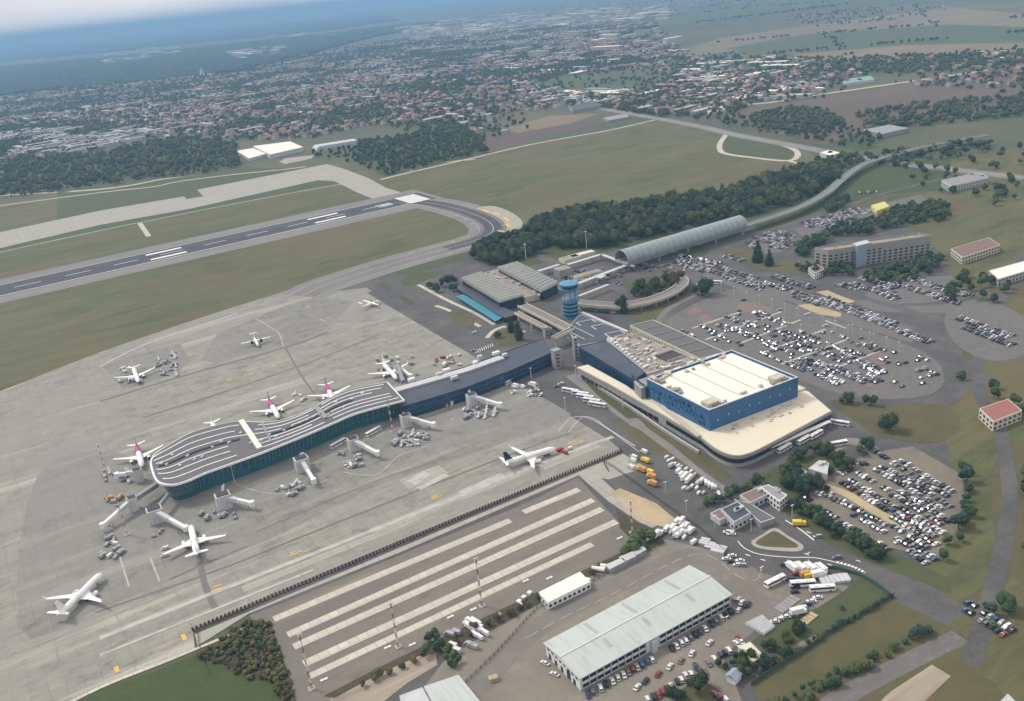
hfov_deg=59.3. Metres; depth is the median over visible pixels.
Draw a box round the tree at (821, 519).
[816,513,834,524]
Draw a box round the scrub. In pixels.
[196,618,295,700]
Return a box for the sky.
[0,0,397,42]
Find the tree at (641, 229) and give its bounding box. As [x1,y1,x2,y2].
[633,225,645,237]
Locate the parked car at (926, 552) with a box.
[921,550,930,555]
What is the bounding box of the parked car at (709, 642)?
[705,639,713,645]
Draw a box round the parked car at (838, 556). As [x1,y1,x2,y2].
[832,554,841,558]
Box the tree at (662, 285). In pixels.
[653,279,667,290]
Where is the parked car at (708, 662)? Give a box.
[705,659,711,666]
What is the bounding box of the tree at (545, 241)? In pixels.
[534,233,547,246]
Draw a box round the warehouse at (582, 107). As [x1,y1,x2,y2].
[569,101,602,112]
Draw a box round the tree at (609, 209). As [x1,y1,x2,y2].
[606,205,619,212]
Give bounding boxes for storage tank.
[591,566,604,572]
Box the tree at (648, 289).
[639,283,654,295]
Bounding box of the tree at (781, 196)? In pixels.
[772,191,788,205]
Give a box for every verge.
[324,536,664,697]
[797,304,840,316]
[817,290,854,302]
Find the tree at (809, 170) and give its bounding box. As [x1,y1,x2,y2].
[803,166,815,175]
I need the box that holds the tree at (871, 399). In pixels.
[862,394,878,402]
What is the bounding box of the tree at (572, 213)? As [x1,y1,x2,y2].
[565,211,576,220]
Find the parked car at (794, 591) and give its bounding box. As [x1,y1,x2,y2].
[790,589,798,593]
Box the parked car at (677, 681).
[674,678,680,684]
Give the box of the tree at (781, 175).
[774,172,785,177]
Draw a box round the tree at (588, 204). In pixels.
[585,199,598,210]
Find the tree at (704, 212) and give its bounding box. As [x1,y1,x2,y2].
[698,208,708,221]
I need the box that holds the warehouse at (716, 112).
[707,106,727,115]
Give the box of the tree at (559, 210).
[552,207,565,213]
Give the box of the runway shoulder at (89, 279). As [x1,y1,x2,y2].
[0,190,450,302]
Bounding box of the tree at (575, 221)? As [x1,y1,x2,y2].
[566,219,580,227]
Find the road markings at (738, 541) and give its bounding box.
[475,344,864,572]
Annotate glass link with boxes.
[632,374,647,398]
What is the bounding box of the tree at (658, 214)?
[647,211,663,216]
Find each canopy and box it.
[456,294,501,324]
[615,215,746,269]
[734,499,774,528]
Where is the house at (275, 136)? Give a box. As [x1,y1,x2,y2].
[271,134,278,139]
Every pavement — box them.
[417,284,494,324]
[435,305,480,326]
[485,326,525,337]
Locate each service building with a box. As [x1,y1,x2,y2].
[553,265,571,278]
[559,254,581,263]
[568,250,595,257]
[573,269,601,280]
[798,385,805,391]
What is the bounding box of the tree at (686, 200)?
[680,197,689,204]
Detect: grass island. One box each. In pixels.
[379,283,390,288]
[398,295,413,304]
[401,271,439,285]
[449,310,474,326]
[494,330,519,345]
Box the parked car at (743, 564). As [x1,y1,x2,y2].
[738,562,746,566]
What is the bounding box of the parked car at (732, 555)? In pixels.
[727,553,736,556]
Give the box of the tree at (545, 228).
[541,225,553,232]
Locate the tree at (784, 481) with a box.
[779,475,794,486]
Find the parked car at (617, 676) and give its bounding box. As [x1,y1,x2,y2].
[615,674,620,680]
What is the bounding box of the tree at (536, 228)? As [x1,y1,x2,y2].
[530,224,543,233]
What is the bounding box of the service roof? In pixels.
[634,352,722,398]
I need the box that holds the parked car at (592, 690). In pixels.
[589,687,595,695]
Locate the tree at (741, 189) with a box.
[734,186,744,192]
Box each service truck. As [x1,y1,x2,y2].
[98,551,106,558]
[105,495,113,499]
[106,533,113,539]
[112,544,120,551]
[117,493,122,499]
[117,548,124,554]
[204,514,209,520]
[289,491,297,496]
[297,484,304,490]
[349,462,357,467]
[636,465,646,472]
[640,456,649,463]
[645,468,653,472]
[646,472,656,479]
[647,479,657,486]
[792,519,805,526]
[799,569,811,578]
[804,572,811,578]
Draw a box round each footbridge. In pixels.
[514,311,551,333]
[551,327,574,346]
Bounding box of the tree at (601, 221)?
[596,217,609,224]
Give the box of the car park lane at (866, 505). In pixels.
[823,484,910,532]
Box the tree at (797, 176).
[784,172,799,182]
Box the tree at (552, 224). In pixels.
[548,221,565,230]
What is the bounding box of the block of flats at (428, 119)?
[422,115,445,122]
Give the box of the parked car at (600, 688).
[597,683,603,691]
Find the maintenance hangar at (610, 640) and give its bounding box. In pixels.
[543,565,732,690]
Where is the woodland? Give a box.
[0,103,1023,700]
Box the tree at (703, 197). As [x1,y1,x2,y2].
[700,196,714,206]
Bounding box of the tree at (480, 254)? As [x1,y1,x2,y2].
[477,250,490,259]
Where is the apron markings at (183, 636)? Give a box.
[114,306,582,672]
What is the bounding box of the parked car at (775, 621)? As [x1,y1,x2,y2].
[769,619,779,622]
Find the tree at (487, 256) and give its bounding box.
[482,250,498,263]
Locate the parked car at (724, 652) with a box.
[721,649,727,655]
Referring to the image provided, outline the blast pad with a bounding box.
[476,206,522,229]
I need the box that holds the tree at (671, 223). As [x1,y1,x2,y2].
[666,217,677,229]
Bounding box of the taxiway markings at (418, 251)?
[290,198,509,296]
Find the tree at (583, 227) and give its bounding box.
[577,223,590,230]
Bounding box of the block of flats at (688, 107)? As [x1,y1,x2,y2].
[673,105,695,113]
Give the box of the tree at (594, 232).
[592,228,606,235]
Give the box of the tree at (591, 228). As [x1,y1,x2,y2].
[583,223,597,232]
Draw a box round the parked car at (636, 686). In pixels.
[633,683,641,690]
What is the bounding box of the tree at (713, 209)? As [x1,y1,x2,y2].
[710,204,718,214]
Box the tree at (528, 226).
[522,221,531,231]
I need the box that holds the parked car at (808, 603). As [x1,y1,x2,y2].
[802,601,811,605]
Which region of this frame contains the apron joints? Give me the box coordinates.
[0,289,616,700]
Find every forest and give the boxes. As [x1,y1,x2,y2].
[0,14,398,61]
[0,21,460,95]
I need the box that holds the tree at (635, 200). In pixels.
[630,197,643,207]
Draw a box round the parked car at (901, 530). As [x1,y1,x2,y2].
[897,528,905,533]
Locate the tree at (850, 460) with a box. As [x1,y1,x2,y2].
[842,455,857,465]
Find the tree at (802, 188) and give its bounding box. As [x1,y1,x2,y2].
[798,182,813,196]
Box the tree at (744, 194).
[732,191,748,196]
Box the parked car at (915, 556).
[912,554,922,558]
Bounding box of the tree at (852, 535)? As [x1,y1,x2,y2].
[847,528,862,540]
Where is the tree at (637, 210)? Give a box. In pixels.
[630,206,646,214]
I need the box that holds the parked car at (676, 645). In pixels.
[673,642,679,649]
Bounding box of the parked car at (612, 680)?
[609,677,615,684]
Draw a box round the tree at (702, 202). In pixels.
[694,198,705,206]
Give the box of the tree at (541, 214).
[535,212,549,219]
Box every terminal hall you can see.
[461,271,523,308]
[497,261,557,300]
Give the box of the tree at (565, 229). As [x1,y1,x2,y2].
[560,224,570,233]
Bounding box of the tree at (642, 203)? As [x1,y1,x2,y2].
[635,199,647,208]
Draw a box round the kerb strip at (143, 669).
[71,628,247,700]
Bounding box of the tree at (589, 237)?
[584,233,593,243]
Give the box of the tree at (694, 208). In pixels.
[684,203,696,211]
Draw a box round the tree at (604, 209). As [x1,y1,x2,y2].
[600,205,607,213]
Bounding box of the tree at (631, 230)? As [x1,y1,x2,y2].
[627,222,638,238]
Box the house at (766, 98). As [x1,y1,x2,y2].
[760,96,768,101]
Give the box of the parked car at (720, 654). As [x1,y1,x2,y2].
[717,651,723,658]
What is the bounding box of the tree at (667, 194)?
[664,188,677,196]
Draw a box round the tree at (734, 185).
[727,182,742,187]
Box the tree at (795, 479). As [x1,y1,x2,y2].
[787,475,804,487]
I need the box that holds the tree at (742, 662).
[735,656,747,672]
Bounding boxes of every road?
[0,291,284,392]
[2,184,339,251]
[137,223,150,236]
[367,288,988,659]
[379,120,653,179]
[466,549,756,700]
[531,253,993,381]
[565,374,757,497]
[655,292,699,322]
[662,283,970,405]
[670,250,944,322]
[701,528,950,624]
[717,135,800,160]
[752,70,987,103]
[753,512,969,621]
[756,438,881,485]
[759,176,951,232]
[819,630,965,700]
[890,290,1012,306]
[960,248,1023,667]
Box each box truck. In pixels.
[475,633,483,640]
[528,381,536,385]
[654,528,662,538]
[663,524,669,532]
[668,462,675,467]
[671,526,678,533]
[674,530,680,538]
[675,467,681,473]
[678,515,685,523]
[683,521,689,528]
[687,526,695,534]
[784,560,798,571]
[789,605,806,614]
[793,561,806,570]
[803,561,816,569]
[810,568,826,578]
[813,562,827,571]
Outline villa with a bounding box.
[808,264,823,278]
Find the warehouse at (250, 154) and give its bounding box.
[237,148,265,160]
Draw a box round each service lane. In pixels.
[195,453,643,644]
[579,475,656,526]
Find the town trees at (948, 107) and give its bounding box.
[0,0,1023,165]
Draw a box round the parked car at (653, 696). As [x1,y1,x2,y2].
[650,692,657,700]
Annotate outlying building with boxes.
[941,172,988,190]
[950,237,999,263]
[978,399,1021,431]
[988,261,1023,286]
[1001,694,1014,700]
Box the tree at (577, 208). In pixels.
[572,205,583,211]
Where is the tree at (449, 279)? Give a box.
[444,274,457,283]
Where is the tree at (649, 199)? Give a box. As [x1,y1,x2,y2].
[644,195,657,203]
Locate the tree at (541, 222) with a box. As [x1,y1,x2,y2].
[532,219,544,225]
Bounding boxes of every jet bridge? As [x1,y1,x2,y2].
[99,482,158,528]
[114,467,144,483]
[145,491,188,532]
[213,484,254,511]
[293,452,316,483]
[346,435,379,457]
[393,362,412,383]
[399,412,435,430]
[465,389,502,409]
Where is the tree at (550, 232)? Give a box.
[545,226,562,234]
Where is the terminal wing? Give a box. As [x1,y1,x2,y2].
[394,338,551,416]
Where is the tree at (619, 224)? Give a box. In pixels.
[610,219,626,232]
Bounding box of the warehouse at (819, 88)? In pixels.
[792,84,824,90]
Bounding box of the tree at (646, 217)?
[644,215,655,220]
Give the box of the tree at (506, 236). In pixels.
[504,231,510,239]
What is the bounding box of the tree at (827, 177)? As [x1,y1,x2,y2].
[823,171,832,185]
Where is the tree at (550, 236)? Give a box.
[547,231,559,241]
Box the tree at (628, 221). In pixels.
[623,217,634,228]
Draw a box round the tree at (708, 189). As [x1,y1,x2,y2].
[702,185,714,191]
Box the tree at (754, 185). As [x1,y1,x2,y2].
[749,180,760,188]
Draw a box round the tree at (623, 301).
[619,294,628,313]
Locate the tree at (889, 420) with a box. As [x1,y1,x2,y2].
[877,410,900,429]
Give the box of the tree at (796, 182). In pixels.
[792,178,804,190]
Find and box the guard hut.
[725,667,742,684]
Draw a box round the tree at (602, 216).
[598,213,609,219]
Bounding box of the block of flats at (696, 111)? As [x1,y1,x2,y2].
[690,106,712,115]
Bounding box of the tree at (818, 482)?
[811,476,830,492]
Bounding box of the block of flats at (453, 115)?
[446,113,457,117]
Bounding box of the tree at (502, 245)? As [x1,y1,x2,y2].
[496,241,505,249]
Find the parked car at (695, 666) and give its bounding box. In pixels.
[692,662,697,669]
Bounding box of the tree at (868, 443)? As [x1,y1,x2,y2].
[856,435,875,450]
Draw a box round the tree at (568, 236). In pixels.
[564,232,574,246]
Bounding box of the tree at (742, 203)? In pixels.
[734,200,747,214]
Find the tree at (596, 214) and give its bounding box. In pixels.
[589,210,603,218]
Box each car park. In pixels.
[665,288,943,398]
[703,269,912,342]
[747,234,795,253]
[795,195,924,236]
[810,446,963,556]
[856,275,976,312]
[944,302,1023,360]
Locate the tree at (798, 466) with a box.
[787,461,805,474]
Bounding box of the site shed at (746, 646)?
[738,642,760,665]
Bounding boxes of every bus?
[329,437,346,448]
[365,425,381,436]
[561,387,578,392]
[571,390,588,394]
[576,393,593,397]
[582,397,600,401]
[588,400,606,407]
[713,280,722,283]
[764,573,785,588]
[777,442,791,453]
[789,578,815,586]
[796,434,809,444]
[808,583,835,592]
[810,429,822,439]
[829,418,849,426]
[830,439,847,446]
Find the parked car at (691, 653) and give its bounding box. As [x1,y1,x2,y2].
[688,649,694,656]
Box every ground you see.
[0,0,1023,700]
[0,27,848,166]
[57,135,246,192]
[357,133,489,175]
[475,166,844,267]
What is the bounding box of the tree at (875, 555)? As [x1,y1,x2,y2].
[866,541,887,559]
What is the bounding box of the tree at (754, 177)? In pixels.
[745,174,758,180]
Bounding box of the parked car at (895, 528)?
[893,526,901,530]
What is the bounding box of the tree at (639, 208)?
[630,204,645,213]
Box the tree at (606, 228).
[596,224,612,231]
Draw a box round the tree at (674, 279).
[669,275,679,285]
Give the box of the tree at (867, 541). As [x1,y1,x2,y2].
[859,533,875,557]
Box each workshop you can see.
[399,687,429,700]
[424,675,479,700]
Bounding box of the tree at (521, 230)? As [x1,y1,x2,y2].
[511,226,526,236]
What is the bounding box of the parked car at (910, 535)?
[906,533,914,537]
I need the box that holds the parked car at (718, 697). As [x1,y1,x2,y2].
[713,694,721,700]
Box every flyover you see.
[517,303,593,339]
[578,275,688,312]
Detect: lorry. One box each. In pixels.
[464,616,475,621]
[464,622,475,630]
[470,616,481,623]
[478,626,489,636]
[680,471,689,481]
[684,473,693,483]
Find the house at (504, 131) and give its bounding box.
[500,129,509,133]
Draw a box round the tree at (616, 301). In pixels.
[614,297,626,309]
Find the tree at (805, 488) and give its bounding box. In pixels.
[792,483,810,494]
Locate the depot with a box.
[863,125,907,137]
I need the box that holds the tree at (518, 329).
[513,321,524,339]
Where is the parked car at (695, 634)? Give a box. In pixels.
[691,631,698,637]
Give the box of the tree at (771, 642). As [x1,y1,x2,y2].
[760,638,775,648]
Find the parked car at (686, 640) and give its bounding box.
[682,637,689,643]
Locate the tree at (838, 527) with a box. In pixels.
[829,520,846,538]
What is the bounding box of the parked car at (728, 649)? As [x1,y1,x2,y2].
[725,646,732,653]
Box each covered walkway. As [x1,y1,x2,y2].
[537,264,559,271]
[566,253,600,265]
[578,264,627,285]
[578,284,609,300]
[581,312,628,332]
[595,274,605,283]
[601,253,634,271]
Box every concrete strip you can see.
[272,519,511,621]
[286,498,595,636]
[292,507,604,648]
[302,519,618,666]
[308,542,593,678]
[521,488,580,513]
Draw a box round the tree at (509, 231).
[501,229,512,238]
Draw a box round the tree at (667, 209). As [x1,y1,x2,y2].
[661,206,671,217]
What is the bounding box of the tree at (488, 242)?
[482,238,497,246]
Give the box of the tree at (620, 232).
[618,229,622,241]
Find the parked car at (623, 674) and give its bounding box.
[620,671,626,678]
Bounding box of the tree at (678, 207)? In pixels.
[675,204,687,210]
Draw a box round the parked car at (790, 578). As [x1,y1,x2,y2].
[785,576,794,580]
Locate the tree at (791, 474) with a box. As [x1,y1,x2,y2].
[784,467,799,479]
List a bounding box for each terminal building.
[150,382,404,499]
[567,314,628,352]
[579,340,645,388]
[607,332,696,376]
[630,320,724,358]
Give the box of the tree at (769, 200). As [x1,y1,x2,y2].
[763,195,776,207]
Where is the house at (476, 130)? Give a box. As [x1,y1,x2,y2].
[472,128,479,133]
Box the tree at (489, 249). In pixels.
[481,245,492,251]
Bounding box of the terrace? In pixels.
[456,283,517,322]
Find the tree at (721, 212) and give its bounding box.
[713,204,729,220]
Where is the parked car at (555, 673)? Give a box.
[549,671,559,676]
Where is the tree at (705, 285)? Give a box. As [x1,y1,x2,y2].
[690,276,713,294]
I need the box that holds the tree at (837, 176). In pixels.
[826,171,842,183]
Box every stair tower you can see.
[542,325,549,337]
[550,347,561,368]
[571,336,578,360]
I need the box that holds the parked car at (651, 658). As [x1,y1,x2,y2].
[649,656,654,662]
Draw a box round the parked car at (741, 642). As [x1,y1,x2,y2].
[736,638,744,644]
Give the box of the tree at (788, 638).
[781,630,794,644]
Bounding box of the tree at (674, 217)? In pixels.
[663,212,680,226]
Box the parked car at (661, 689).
[659,687,665,695]
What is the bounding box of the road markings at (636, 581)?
[526,554,760,637]
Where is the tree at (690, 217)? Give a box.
[686,210,701,224]
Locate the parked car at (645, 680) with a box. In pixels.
[641,677,649,684]
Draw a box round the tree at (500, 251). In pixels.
[489,248,503,254]
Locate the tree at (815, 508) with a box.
[803,502,822,517]
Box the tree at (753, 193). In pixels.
[749,190,761,198]
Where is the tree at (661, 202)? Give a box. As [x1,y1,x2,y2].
[657,198,669,207]
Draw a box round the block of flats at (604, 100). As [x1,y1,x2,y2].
[595,97,616,101]
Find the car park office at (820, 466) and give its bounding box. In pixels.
[808,460,828,480]
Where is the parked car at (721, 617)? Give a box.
[717,614,724,620]
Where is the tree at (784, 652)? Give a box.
[776,645,792,657]
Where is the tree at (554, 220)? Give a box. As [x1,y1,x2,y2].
[551,218,560,224]
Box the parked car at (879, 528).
[874,525,883,530]
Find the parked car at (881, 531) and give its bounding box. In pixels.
[879,529,887,533]
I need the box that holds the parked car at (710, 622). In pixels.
[708,620,714,627]
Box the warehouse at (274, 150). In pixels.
[253,141,303,158]
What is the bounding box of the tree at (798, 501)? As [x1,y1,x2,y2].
[787,494,806,510]
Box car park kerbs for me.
[692,311,880,370]
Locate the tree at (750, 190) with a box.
[745,187,754,195]
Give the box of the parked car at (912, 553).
[909,550,918,555]
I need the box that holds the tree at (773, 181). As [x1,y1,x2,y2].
[769,178,784,186]
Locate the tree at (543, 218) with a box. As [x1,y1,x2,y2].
[535,215,547,221]
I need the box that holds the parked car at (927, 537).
[922,535,931,540]
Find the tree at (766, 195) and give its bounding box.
[764,191,775,197]
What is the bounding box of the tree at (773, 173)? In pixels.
[764,169,776,176]
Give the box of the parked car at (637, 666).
[634,663,640,670]
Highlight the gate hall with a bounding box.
[721,501,750,530]
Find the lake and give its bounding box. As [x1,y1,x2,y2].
[394,0,474,10]
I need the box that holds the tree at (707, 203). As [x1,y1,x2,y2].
[705,198,719,206]
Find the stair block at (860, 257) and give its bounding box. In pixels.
[852,240,870,267]
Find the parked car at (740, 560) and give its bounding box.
[735,558,744,561]
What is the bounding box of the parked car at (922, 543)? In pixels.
[918,541,926,545]
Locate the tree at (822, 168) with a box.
[814,165,828,170]
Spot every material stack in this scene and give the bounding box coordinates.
[488,674,498,682]
[698,537,710,544]
[704,541,716,548]
[710,543,726,554]
[774,595,799,613]
[800,611,817,624]
[818,573,850,583]
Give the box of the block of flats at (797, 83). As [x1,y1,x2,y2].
[787,82,816,84]
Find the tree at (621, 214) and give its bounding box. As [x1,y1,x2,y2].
[610,208,626,218]
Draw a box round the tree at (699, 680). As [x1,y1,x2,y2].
[684,667,709,691]
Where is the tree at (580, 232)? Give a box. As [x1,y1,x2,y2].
[572,229,586,241]
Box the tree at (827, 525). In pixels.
[823,515,832,528]
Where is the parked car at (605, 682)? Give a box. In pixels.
[603,679,609,687]
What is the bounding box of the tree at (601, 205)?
[594,200,607,210]
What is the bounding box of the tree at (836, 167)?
[828,164,843,171]
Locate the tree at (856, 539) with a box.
[847,531,864,547]
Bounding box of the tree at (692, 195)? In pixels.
[689,193,699,199]
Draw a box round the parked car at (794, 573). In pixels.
[789,571,798,575]
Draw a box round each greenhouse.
[745,615,763,626]
[748,616,765,628]
[751,618,767,630]
[755,620,769,631]
[758,622,772,633]
[761,624,774,635]
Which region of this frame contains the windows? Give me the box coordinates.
[581,375,657,420]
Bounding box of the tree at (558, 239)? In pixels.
[550,234,571,247]
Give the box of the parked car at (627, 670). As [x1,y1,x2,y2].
[625,668,631,675]
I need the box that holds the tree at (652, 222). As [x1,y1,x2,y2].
[646,219,661,231]
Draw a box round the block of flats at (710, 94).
[695,93,717,97]
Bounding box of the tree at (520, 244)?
[517,241,533,253]
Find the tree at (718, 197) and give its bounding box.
[709,192,723,200]
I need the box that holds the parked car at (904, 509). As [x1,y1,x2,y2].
[900,507,909,511]
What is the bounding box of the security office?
[761,484,786,511]
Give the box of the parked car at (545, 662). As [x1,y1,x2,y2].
[540,660,549,665]
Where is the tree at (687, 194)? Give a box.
[681,189,695,196]
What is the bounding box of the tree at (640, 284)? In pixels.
[633,278,645,292]
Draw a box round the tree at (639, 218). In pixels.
[630,214,644,222]
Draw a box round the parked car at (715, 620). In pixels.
[712,617,719,624]
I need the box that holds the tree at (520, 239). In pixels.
[513,236,524,243]
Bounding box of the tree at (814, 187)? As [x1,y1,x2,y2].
[805,182,820,194]
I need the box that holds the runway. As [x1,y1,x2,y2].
[0,193,435,295]
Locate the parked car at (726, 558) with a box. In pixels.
[722,556,730,560]
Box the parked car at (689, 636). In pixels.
[687,634,693,640]
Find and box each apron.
[0,288,619,700]
[249,478,628,700]
[279,155,312,163]
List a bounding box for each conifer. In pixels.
[751,241,763,263]
[764,249,773,266]
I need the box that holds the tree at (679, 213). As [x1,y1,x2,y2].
[675,209,686,217]
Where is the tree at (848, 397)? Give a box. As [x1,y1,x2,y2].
[838,391,855,403]
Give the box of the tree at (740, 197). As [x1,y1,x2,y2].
[732,192,747,203]
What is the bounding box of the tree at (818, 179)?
[811,175,822,185]
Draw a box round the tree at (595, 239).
[590,233,604,246]
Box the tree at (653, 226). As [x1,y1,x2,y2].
[642,222,658,230]
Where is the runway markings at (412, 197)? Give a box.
[1,194,428,295]
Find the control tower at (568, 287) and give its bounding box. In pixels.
[559,277,579,319]
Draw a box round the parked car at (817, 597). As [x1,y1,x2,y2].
[812,595,822,598]
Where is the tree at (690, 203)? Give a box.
[681,199,694,205]
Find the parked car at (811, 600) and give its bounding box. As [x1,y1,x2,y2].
[806,598,816,602]
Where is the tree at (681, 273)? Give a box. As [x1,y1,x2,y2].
[670,269,684,276]
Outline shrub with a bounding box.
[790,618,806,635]
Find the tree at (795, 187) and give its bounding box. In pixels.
[785,185,799,191]
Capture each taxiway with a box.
[0,164,399,247]
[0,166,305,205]
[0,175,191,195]
[291,199,506,296]
[399,198,501,249]
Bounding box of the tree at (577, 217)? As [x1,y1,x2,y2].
[566,212,582,221]
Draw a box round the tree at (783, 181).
[777,177,788,186]
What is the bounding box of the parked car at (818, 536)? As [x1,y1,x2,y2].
[813,534,822,537]
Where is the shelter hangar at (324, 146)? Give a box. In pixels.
[312,139,357,150]
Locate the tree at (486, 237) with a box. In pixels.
[481,235,490,247]
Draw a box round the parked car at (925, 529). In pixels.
[922,527,929,532]
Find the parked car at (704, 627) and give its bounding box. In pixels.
[702,625,708,631]
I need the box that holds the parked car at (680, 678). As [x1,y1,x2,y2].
[678,676,684,683]
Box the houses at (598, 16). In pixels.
[0,0,1023,165]
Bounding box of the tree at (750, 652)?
[737,647,756,658]
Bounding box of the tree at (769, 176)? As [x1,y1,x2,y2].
[760,173,772,184]
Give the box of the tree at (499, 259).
[495,254,507,263]
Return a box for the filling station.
[871,202,889,214]
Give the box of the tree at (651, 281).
[647,278,659,289]
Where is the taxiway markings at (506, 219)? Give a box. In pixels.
[483,209,510,231]
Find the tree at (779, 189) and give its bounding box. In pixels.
[771,186,787,193]
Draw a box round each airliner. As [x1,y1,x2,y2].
[42,573,102,614]
[112,437,163,466]
[113,361,154,382]
[162,525,225,556]
[204,415,219,425]
[241,332,267,345]
[249,392,293,418]
[307,376,350,400]
[358,300,379,306]
[367,356,407,379]
[499,444,555,468]
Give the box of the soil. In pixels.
[616,509,664,538]
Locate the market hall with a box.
[842,76,874,85]
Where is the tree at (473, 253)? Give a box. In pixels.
[469,247,479,257]
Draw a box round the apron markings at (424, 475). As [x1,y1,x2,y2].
[99,313,634,655]
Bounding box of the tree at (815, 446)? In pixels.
[807,439,821,452]
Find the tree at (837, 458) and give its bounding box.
[831,452,843,466]
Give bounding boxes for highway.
[559,101,1023,179]
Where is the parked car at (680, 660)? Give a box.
[677,656,684,664]
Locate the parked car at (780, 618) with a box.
[775,616,783,620]
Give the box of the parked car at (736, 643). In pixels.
[732,640,739,646]
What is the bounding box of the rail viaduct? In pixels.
[747,134,991,227]
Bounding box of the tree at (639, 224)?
[630,220,642,235]
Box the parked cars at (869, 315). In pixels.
[471,190,1017,637]
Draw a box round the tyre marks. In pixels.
[95,332,569,612]
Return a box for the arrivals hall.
[647,350,797,430]
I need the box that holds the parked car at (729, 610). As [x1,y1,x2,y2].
[726,608,733,614]
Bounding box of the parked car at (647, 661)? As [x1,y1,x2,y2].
[644,658,649,664]
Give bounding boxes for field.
[330,653,436,700]
[380,124,458,138]
[483,119,605,151]
[505,114,596,132]
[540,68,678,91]
[611,488,674,526]
[651,0,884,21]
[662,7,1023,61]
[726,24,1023,52]
[738,68,1023,136]
[801,128,854,143]
[837,139,878,150]
[881,665,949,700]
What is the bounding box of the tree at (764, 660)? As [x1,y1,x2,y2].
[755,650,773,667]
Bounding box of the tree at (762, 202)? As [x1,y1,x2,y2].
[752,199,764,208]
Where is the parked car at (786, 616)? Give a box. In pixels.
[780,614,790,618]
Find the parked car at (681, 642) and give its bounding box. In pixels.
[678,639,684,646]
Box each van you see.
[106,552,113,557]
[110,541,118,544]
[443,630,454,636]
[449,641,457,646]
[451,628,460,635]
[452,646,461,653]
[463,640,474,645]
[467,643,478,649]
[627,463,635,469]
[628,457,636,462]
[640,448,647,453]
[690,538,697,544]
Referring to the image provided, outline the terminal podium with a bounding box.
[576,365,831,466]
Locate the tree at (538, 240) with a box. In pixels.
[533,235,542,243]
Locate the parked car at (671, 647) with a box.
[668,644,674,651]
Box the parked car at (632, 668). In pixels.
[629,665,635,672]
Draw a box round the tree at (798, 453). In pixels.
[788,447,805,459]
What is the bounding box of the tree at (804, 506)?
[795,502,811,515]
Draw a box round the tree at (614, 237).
[601,231,619,245]
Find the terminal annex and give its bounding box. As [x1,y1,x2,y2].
[485,269,540,302]
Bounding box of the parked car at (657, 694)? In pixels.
[654,690,661,698]
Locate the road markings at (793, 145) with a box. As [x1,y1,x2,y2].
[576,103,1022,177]
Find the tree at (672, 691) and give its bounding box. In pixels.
[663,683,687,699]
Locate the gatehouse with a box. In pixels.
[710,508,725,524]
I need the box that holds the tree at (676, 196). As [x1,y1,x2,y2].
[670,192,680,202]
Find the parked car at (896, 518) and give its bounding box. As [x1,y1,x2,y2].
[893,515,900,521]
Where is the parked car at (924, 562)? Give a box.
[921,560,930,564]
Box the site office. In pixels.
[539,572,590,609]
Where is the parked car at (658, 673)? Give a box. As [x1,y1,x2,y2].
[654,670,662,677]
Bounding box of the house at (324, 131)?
[322,129,328,134]
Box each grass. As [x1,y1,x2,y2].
[0,121,814,389]
[0,180,336,252]
[57,167,298,219]
[80,656,277,700]
[394,252,472,274]
[584,380,638,418]
[610,418,707,484]
[626,275,671,297]
[632,291,699,321]
[639,415,731,481]
[666,245,708,257]
[676,682,720,700]
[722,136,794,158]
[725,249,807,273]
[749,156,950,230]
[751,600,988,700]
[752,576,886,652]
[756,531,797,547]
[761,450,835,516]
[794,513,950,592]
[831,400,959,442]
[864,669,1005,700]
[875,146,1023,700]
[991,443,1023,585]
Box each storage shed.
[606,558,626,573]
[619,551,635,564]
[632,546,646,559]
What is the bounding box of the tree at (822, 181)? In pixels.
[820,175,825,188]
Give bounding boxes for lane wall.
[589,381,698,453]
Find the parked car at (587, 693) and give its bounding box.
[585,690,590,698]
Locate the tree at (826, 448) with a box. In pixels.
[818,440,835,455]
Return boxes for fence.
[191,448,622,631]
[465,542,662,681]
[602,459,726,554]
[604,451,622,459]
[751,593,893,685]
[780,563,893,598]
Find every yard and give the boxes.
[194,220,962,700]
[423,539,758,700]
[752,571,847,648]
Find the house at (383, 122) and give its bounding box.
[380,119,386,124]
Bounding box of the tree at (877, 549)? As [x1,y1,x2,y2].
[869,544,887,554]
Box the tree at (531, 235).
[528,232,535,239]
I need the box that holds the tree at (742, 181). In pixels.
[736,179,749,184]
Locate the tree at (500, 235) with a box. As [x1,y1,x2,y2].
[493,230,503,240]
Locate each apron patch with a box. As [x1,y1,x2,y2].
[16,392,569,638]
[103,344,189,388]
[202,296,352,364]
[241,531,381,591]
[369,495,459,532]
[400,465,447,488]
[454,465,532,499]
[540,444,600,469]
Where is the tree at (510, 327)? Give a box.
[506,316,514,332]
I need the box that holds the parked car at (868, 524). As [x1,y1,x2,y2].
[866,522,874,526]
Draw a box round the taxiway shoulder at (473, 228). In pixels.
[280,198,482,296]
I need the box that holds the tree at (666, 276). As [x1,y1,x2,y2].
[661,272,671,283]
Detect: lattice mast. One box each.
[96,444,107,473]
[114,496,129,536]
[297,633,315,691]
[386,400,394,432]
[388,602,402,649]
[473,557,485,608]
[628,500,632,532]
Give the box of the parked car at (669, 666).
[666,662,673,670]
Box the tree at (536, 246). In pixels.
[530,242,545,252]
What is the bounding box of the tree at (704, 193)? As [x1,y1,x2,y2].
[700,190,709,196]
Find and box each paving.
[688,307,701,314]
[696,314,712,322]
[737,301,772,312]
[863,378,876,386]
[870,353,891,363]
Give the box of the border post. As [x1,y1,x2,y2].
[740,486,766,506]
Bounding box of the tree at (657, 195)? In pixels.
[651,193,661,200]
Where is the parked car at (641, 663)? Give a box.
[638,660,644,668]
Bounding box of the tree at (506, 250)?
[504,248,510,260]
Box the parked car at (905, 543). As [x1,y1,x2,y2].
[902,540,910,546]

